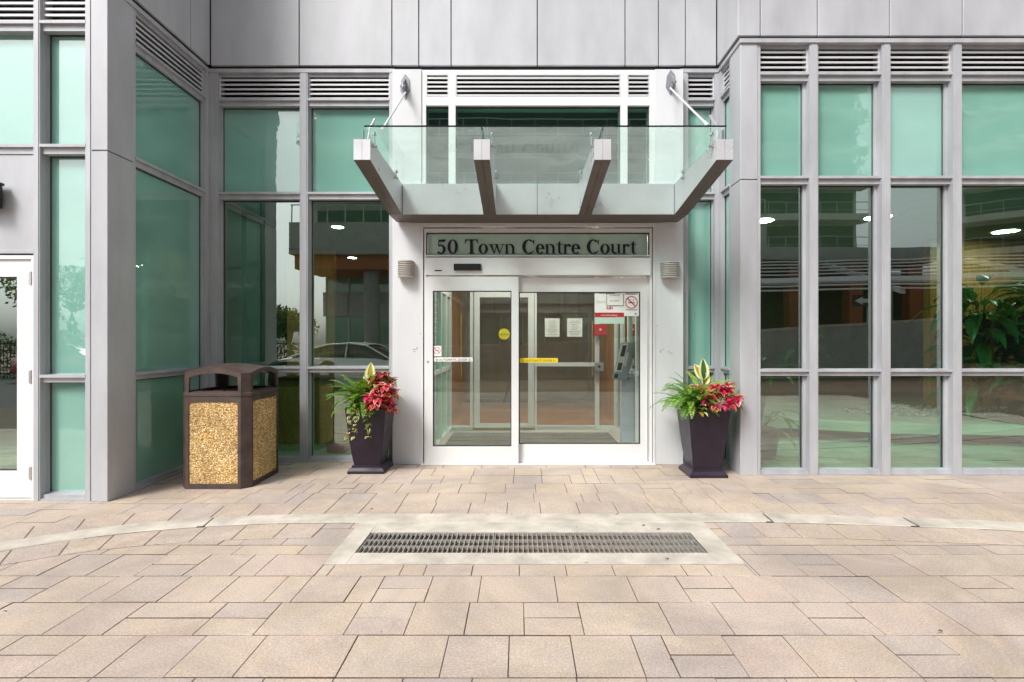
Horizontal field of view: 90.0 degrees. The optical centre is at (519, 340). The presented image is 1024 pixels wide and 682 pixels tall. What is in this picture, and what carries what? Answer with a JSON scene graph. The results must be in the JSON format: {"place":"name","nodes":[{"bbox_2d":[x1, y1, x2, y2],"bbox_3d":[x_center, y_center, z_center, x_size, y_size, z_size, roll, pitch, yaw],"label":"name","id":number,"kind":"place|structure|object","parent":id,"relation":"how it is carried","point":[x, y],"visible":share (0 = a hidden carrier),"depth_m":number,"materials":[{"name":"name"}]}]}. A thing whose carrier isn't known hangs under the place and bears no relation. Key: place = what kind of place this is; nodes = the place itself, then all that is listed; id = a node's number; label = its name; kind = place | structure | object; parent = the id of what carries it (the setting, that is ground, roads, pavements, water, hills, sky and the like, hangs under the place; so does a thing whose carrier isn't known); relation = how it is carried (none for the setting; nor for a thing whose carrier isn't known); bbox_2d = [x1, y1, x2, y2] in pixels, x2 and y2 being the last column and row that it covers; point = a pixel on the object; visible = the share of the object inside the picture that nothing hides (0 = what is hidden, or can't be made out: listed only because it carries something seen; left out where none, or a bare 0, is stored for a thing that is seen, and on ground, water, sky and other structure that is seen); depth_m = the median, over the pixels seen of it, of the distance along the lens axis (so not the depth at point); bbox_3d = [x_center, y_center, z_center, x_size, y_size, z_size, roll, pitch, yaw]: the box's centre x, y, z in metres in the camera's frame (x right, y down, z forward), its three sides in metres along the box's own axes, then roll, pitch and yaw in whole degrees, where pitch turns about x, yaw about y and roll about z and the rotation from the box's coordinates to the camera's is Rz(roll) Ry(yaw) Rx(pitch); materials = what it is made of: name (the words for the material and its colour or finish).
{"place":"outdoors","nodes":[
{"label":"outdoors","id":0,"kind":"place"},
{"bbox_2d":[0,415,388,468],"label":"lobby floor","id":1,"kind":"structure","parent":0,"point":[8,435],"depth_m":6.97,"materials":[{"name":"tile"}]},
{"bbox_2d":[242,205,286,385],"bbox_3d":[-3.390,-0.129,6.850,0.060,3.100,1.100,0,0,0],"label":"green partition","id":2,"kind":"object","parent":1,"relation":"on","point":[264,289],"visible":0.64,"depth_m":6.72,"materials":[{"name":"green glass"}]},
{"bbox_2d":[287,250,335,374],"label":"orange wall panel","id":3,"kind":"structure","parent":1,"relation":"on","point":[324,307],"depth_m":9.40,"materials":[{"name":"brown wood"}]},
{"bbox_2d":[327,443,349,452],"bbox_3d":[-2.335,1.376,6.600,0.230,0.090,0.200,0,0,0],"label":"red box","id":4,"kind":"object","parent":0,"point":[338,447],"visible":1,"depth_m":6.50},
{"bbox_2d":[7,399,701,552],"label":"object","id":5,"kind":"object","parent":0,"point":[526,401],"depth_m":3.67,"materials":[{"name":"grey metal"}]},
{"bbox_2d":[0,456,1023,681],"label":"paving","id":6,"kind":"structure","parent":0,"point":[786,602],"depth_m":2.92,"materials":[{"name":"beige stone"}]},
{"bbox_2d":[183,363,278,488],"bbox_3d":[-2.938,0.824,5.255,0.675,1.195,0.698,0,0,0],"label":"waste bin","id":7,"kind":"object","parent":6,"relation":"on","point":[230,437],"visible":1,"depth_m":4.92,"materials":[{"name":"beige stone"}]},
{"bbox_2d":[345,405,394,473],"bbox_3d":[-1.643,1.071,5.660,0.439,0.700,0.439,0,0,0],"label":"planter","id":8,"kind":"object","parent":6,"relation":"on","point":[369,455],"visible":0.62,"depth_m":5.48,"materials":[{"name":"plastic"}]},
{"bbox_2d":[326,374,370,418],"bbox_3d":[-1.844,0.570,5.611,0.553,0.494,0.792,0,0,0],"label":"fern","id":9,"kind":"object","parent":8,"relation":"in","point":[348,388],"visible":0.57,"depth_m":5.48,"materials":[{"name":"green plant"}]},
{"bbox_2d":[344,404,370,440],"bbox_3d":[-1.660,0.844,5.331,0.292,0.340,0.259,0,0,0],"label":"trailing ivy","id":10,"kind":"object","parent":8,"relation":"on","point":[358,408],"visible":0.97,"depth_m":5.27,"materials":[{"name":"green plant"}]},
{"bbox_2d":[341,375,381,416],"bbox_3d":[-1.665,0.582,5.564,0.544,0.440,0.587,0,0,0],"label":"foliage plant","id":11,"kind":"object","parent":8,"relation":"in","point":[360,383],"visible":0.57,"depth_m":5.45,"materials":[{"name":"green plant"}]},
{"bbox_2d":[363,362,375,391],"bbox_3d":[-1.624,0.485,5.619,0.256,0.502,0.300,0,0,13],"label":"croton","id":12,"kind":"object","parent":8,"relation":"in","point":[370,370],"visible":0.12,"depth_m":5.64,"materials":[{"name":"beige plant"}]},
{"bbox_2d":[361,382,400,413],"bbox_3d":[-1.468,0.617,5.444,0.391,0.353,0.383,0,0,0],"label":"red coleus","id":13,"kind":"object","parent":8,"relation":"in","point":[387,391],"visible":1,"depth_m":5.40,"materials":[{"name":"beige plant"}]},
{"bbox_2d":[365,371,398,397],"bbox_3d":[-1.521,0.532,5.562,0.415,0.411,0.288,0,0,-26],"label":"plum coleus","id":14,"kind":"object","parent":8,"relation":"in","point":[388,379],"visible":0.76,"depth_m":5.56,"materials":[{"name":"red plant"}]},
{"bbox_2d":[0,0,1023,501],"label":"apartment building","id":15,"kind":"structure","parent":6,"relation":"on","point":[148,148],"depth_m":5.89,"materials":[{"name":"silver metal"}]},
{"bbox_2d":[0,182,4,208],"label":"wall lamp","id":16,"kind":"object","parent":15,"relation":"attached to","point":[1,195],"visible":1,"depth_m":4.53,"materials":[{"name":"black plastic"}]},
{"bbox_2d":[0,0,32,154],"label":"window","id":17,"kind":"structure","parent":15,"relation":"in","point":[16,16],"depth_m":4.63,"materials":[{"name":"green glass"}]},
{"bbox_2d":[0,255,32,499],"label":"side door","id":18,"kind":"structure","parent":15,"relation":"in","point":[15,484],"depth_m":4.58,"materials":[{"name":"white paint"}]},
{"bbox_2d":[39,0,85,500],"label":"window","id":19,"kind":"structure","parent":15,"relation":"in","point":[63,22],"depth_m":4.64,"materials":[{"name":"teal glass"}]},
{"bbox_2d":[135,12,205,490],"bbox_3d":[-3.701,-0.862,5.394,0.135,4.565,1.079,0,0,0],"label":"window","id":20,"kind":"structure","parent":15,"relation":"in","point":[170,97],"depth_m":5.35,"materials":[{"name":"teal glass"}]},
{"bbox_2d":[218,74,299,461],"bbox_3d":[-3.054,-0.862,6.063,0.962,4.565,0.135,0,0,0],"label":"window","id":21,"kind":"structure","parent":15,"relation":"in","point":[261,112],"depth_m":6.10,"materials":[{"name":"teal glass"}]},
{"bbox_2d":[330,224,344,228],"bbox_3d":[-2.700,-1.698,7.600,0.220,0.022,0.220,0,0,0],"label":"ceiling downlight","id":22,"kind":"object","parent":15,"relation":"attached to","point":[337,226],"visible":1,"depth_m":7.54,"materials":[{"name":"beige"}]},
{"bbox_2d":[307,74,388,461],"bbox_3d":[-2.005,-0.862,6.063,0.962,4.565,0.135,0,0,0],"label":"window","id":23,"kind":"structure","parent":15,"relation":"in","point":[340,105],"depth_m":6.10,"materials":[{"name":"teal glass"}]},
{"bbox_2d":[398,260,414,277],"bbox_3d":[-1.297,-0.822,5.830,0.187,0.192,0.129,0,0,0],"label":"wall lamp","id":24,"kind":"object","parent":15,"relation":"attached to","point":[406,268],"visible":1,"depth_m":5.79,"materials":[{"name":"beige metal"}]},
{"bbox_2d":[452,277,613,429],"bbox_3d":[0.311,-0.029,8.186,3.453,2.900,0.188,0,0,0],"label":"entrance","id":25,"kind":"object","parent":15,"relation":"attached to","point":[552,327],"visible":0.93,"depth_m":8.18,"materials":[{"name":"white paint"}]},
{"bbox_2d":[474,292,533,427],"bbox_3d":[-0.246,0.299,8.205,0.958,2.184,0.050,0,0,0],"label":"door leaf","id":26,"kind":"structure","parent":25,"relation":"in","point":[477,295],"depth_m":8.18,"materials":[{"name":"white paint"}]},
{"bbox_2d":[594,324,606,335],"bbox_3d":[1.282,-0.177,8.123,0.199,0.181,0.075,0,0,0],"label":"alarm box","id":27,"kind":"object","parent":25,"relation":"attached to","point":[600,329],"visible":1,"depth_m":8.09,"materials":[{"name":"red plastic"}]},
{"bbox_2d":[422,70,653,183],"bbox_3d":[0.214,-2.245,6.002,2.687,1.772,0.185,0,0,0],"label":"window","id":28,"kind":"structure","parent":15,"relation":"in","point":[622,92],"depth_m":5.92,"materials":[{"name":"white paint"}]},
{"bbox_2d":[421,223,655,464],"bbox_3d":[0.214,0.031,6.013,2.687,2.780,0.364,0,0,0],"label":"automatic door","id":29,"kind":"structure","parent":15,"relation":"in","point":[455,257],"depth_m":5.92,"materials":[{"name":"white paint"}]},
{"bbox_2d":[354,70,732,222],"bbox_3d":[0.202,-2.240,5.104,3.222,1.757,1.582,0,0,0],"label":"entrance canopy","id":30,"kind":"object","parent":15,"relation":"attached to","point":[590,197],"visible":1,"depth_m":5.52,"materials":[{"name":"silver metal"}]},
{"bbox_2d":[660,261,678,277],"bbox_3d":[1.719,-0.813,5.830,0.210,0.186,0.129,0,0,0],"label":"wall lamp","id":31,"kind":"object","parent":15,"relation":"attached to","point":[669,269],"visible":1,"depth_m":5.79,"materials":[{"name":"beige metal"}]},
{"bbox_2d":[688,74,714,405],"bbox_3d":[2.132,-0.862,6.063,0.320,4.565,0.135,0,0,0],"label":"window","id":32,"kind":"structure","parent":15,"relation":"in","point":[701,99],"depth_m":6.10,"materials":[{"name":"green glass"}]},
{"bbox_2d":[720,62,729,467],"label":"window","id":33,"kind":"structure","parent":15,"relation":"in","point":[725,95],"depth_m":5.90,"materials":[{"name":"silver metal"}]},
{"bbox_2d":[760,216,777,223],"bbox_3d":[3.400,-1.698,7.200,0.418,0.022,0.418,0,0,0],"label":"ceiling downlight","id":34,"kind":"object","parent":15,"relation":"attached to","point":[766,219],"visible":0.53,"depth_m":7.11,"materials":[{"name":"beige"}]},
{"bbox_2d":[760,45,808,474],"bbox_3d":[2.805,-0.862,5.481,0.523,4.565,0.135,0,0,0],"label":"window","id":35,"kind":"structure","parent":15,"relation":"in","point":[784,73],"depth_m":5.51,"materials":[{"name":"teal glass"}]},
{"bbox_2d":[818,45,881,474],"bbox_3d":[3.490,-0.862,5.481,0.681,4.565,0.135,0,0,0],"label":"window","id":36,"kind":"structure","parent":15,"relation":"in","point":[848,75],"depth_m":5.51,"materials":[{"name":"teal glass"}]},
{"bbox_2d":[860,212,896,220],"bbox_3d":[4.900,-1.698,7.000,0.418,0.022,0.418,0,0,0],"label":"ceiling downlight","id":37,"kind":"object","parent":15,"relation":"attached to","point":[865,218],"visible":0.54,"depth_m":6.99,"materials":[{"name":"beige"}]},
{"bbox_2d":[891,45,952,474],"bbox_3d":[4.249,-0.862,5.481,0.670,4.565,0.135,0,0,0],"label":"window","id":38,"kind":"structure","parent":15,"relation":"in","point":[920,74],"depth_m":5.51,"materials":[{"name":"teal glass"}]},
{"bbox_2d":[962,45,1023,474],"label":"window","id":39,"kind":"structure","parent":15,"relation":"in","point":[992,75],"depth_m":5.51,"materials":[{"name":"teal glass"}]},
{"bbox_2d":[987,227,1023,233],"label":"ceiling downlight","id":40,"kind":"object","parent":15,"relation":"attached to","point":[1007,230],"visible":1,"depth_m":7.83,"materials":[{"name":"beige"}]},
{"bbox_2d":[0,513,1023,550],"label":"concrete kerb band","id":41,"kind":"object","parent":6,"relation":"on","point":[620,517],"visible":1,"depth_m":4.03,"materials":[{"name":"grey concrete"}]},
{"bbox_2d":[324,522,744,566],"bbox_3d":[0.095,1.522,3.627,2.680,0.218,0.745,0,0,0],"label":"drain","id":42,"kind":"object","parent":6,"relation":"in","point":[712,546],"visible":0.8,"depth_m":3.58,"materials":[{"name":"concrete"}]},
{"bbox_2d":[676,406,730,477],"bbox_3d":[1.966,1.071,5.500,0.439,0.700,0.439,0,0,0],"label":"planter","id":43,"kind":"object","parent":6,"relation":"on","point":[703,439],"visible":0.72,"depth_m":5.32,"materials":[{"name":"plastic"}]},
{"bbox_2d":[650,372,716,419],"bbox_3d":[1.692,0.567,5.459,0.591,0.471,0.885,0,0,0],"label":"fern","id":44,"kind":"object","parent":43,"relation":"in","point":[685,397],"visible":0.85,"depth_m":5.30,"materials":[{"name":"green plant"}]},
{"bbox_2d":[675,390,719,416],"bbox_3d":[1.859,0.644,5.356,0.426,0.280,0.412,0,0,0],"label":"foliage plant","id":45,"kind":"object","parent":43,"relation":"on","point":[696,399],"visible":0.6,"depth_m":5.29,"materials":[{"name":"green plant"}]},
{"bbox_2d":[690,358,709,408],"bbox_3d":[2.011,0.459,5.517,0.275,0.555,0.305,0,0,-30],"label":"croton","id":46,"kind":"object","parent":43,"relation":"in","point":[701,370],"visible":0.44,"depth_m":5.54,"materials":[{"name":"beige plant"}]},
{"bbox_2d":[685,371,735,403],"bbox_3d":[2.126,0.531,5.654,0.468,0.380,0.762,0,0,-19],"label":"variegated plant","id":47,"kind":"object","parent":43,"relation":"in","point":[709,383],"visible":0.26,"depth_m":5.58,"materials":[{"name":"green plant"}]},
{"bbox_2d":[688,382,746,411],"bbox_3d":[2.056,0.585,5.268,0.589,0.312,0.366,0,0,-13],"label":"red coleus","id":48,"kind":"object","parent":43,"relation":"in","point":[726,390],"visible":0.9,"depth_m":5.25,"materials":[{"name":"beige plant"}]},
{"bbox_2d":[441,429,619,444],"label":"vestibule floor","id":49,"kind":"structure","parent":0,"point":[614,435],"depth_m":8.04,"materials":[{"name":"tile"}]},
{"bbox_2d":[434,292,451,444],"bbox_3d":[-1.112,-0.029,7.140,0.060,2.900,2.040,0,0,0],"label":"vestibule screen","id":50,"kind":"object","parent":49,"relation":"on","point":[442,369],"visible":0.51,"depth_m":7.39,"materials":[{"name":"clear glass"}]},
{"bbox_2d":[445,432,617,444],"bbox_3d":[0.177,1.415,7.075,2.387,0.012,1.650,0,0,0],"label":"door mat","id":51,"kind":"object","parent":49,"relation":"on","point":[479,438],"depth_m":7.40,"materials":[{"name":"grey carpet"}]},
{"bbox_2d":[452,403,613,428],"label":"lobby floor","id":52,"kind":"structure","parent":49,"relation":"on","point":[565,413],"depth_m":9.87,"materials":[{"name":"ceramic"}]},
{"bbox_2d":[612,342,634,442],"bbox_3d":[1.418,0.714,6.851,0.237,1.413,0.434,0,0,34],"label":"entry phone","id":53,"kind":"object","parent":49,"relation":"on","point":[623,362],"visible":0.77,"depth_m":6.90,"materials":[{"name":"grey metal"}]},
{"bbox_2d":[614,277,645,442],"bbox_3d":[1.534,-0.029,7.140,0.060,2.900,2.040,0,0,0],"label":"vestibule screen","id":54,"kind":"object","parent":49,"relation":"on","point":[627,330],"visible":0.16,"depth_m":7.02,"materials":[{"name":"white paint"}]},
{"bbox_2d":[760,436,1023,466],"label":"lobby floor","id":55,"kind":"structure","parent":0,"point":[830,451],"depth_m":6.65,"materials":[{"name":"tile"}]},
{"bbox_2d":[760,357,799,459],"bbox_3d":[2.926,0.812,6.264,1.045,1.218,1.062,0,0,0],"label":"lobby plant","id":56,"kind":"object","parent":55,"relation":"on","point":[769,437],"visible":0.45,"depth_m":6.09,"materials":[{"name":"green plant"}]},
{"bbox_2d":[760,396,1023,443],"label":"planting platform","id":57,"kind":"structure","parent":55,"relation":"on","point":[834,422],"depth_m":7.30,"materials":[{"name":"tile"}]},
{"bbox_2d":[771,329,836,383],"bbox_3d":[5.324,0.389,9.601,1.107,1.236,1.177,0,0,0],"label":"lobby plant","id":58,"kind":"object","parent":57,"relation":"on","point":[792,358],"visible":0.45,"depth_m":9.63,"materials":[{"name":"green plant"}]},
{"bbox_2d":[913,274,1023,419],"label":"lobby plant","id":59,"kind":"object","parent":57,"relation":"on","point":[975,330],"visible":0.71,"depth_m":7.28,"materials":[{"name":"green plant"}]},
{"bbox_2d":[975,346,1023,417],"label":"lobby plant","id":60,"kind":"object","parent":57,"relation":"on","point":[1013,406],"visible":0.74,"depth_m":7.14,"materials":[{"name":"green plant"}]},
{"bbox_2d":[985,273,1023,403],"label":"lobby plant","id":61,"kind":"object","parent":57,"relation":"on","point":[1016,306],"visible":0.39,"depth_m":7.39,"materials":[{"name":"green plant"}]},
{"bbox_2d":[923,240,1023,407],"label":"wooden wall panel","id":62,"kind":"structure","parent":55,"relation":"on","point":[989,257],"depth_m":8.60,"materials":[{"name":"orange wood"}]},
{"bbox_2d":[839,405,1023,417],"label":"pebble bed","id":63,"kind":"object","parent":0,"point":[905,410],"visible":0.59,"depth_m":8.02,"materials":[{"name":"grey gravel"}]}
]}

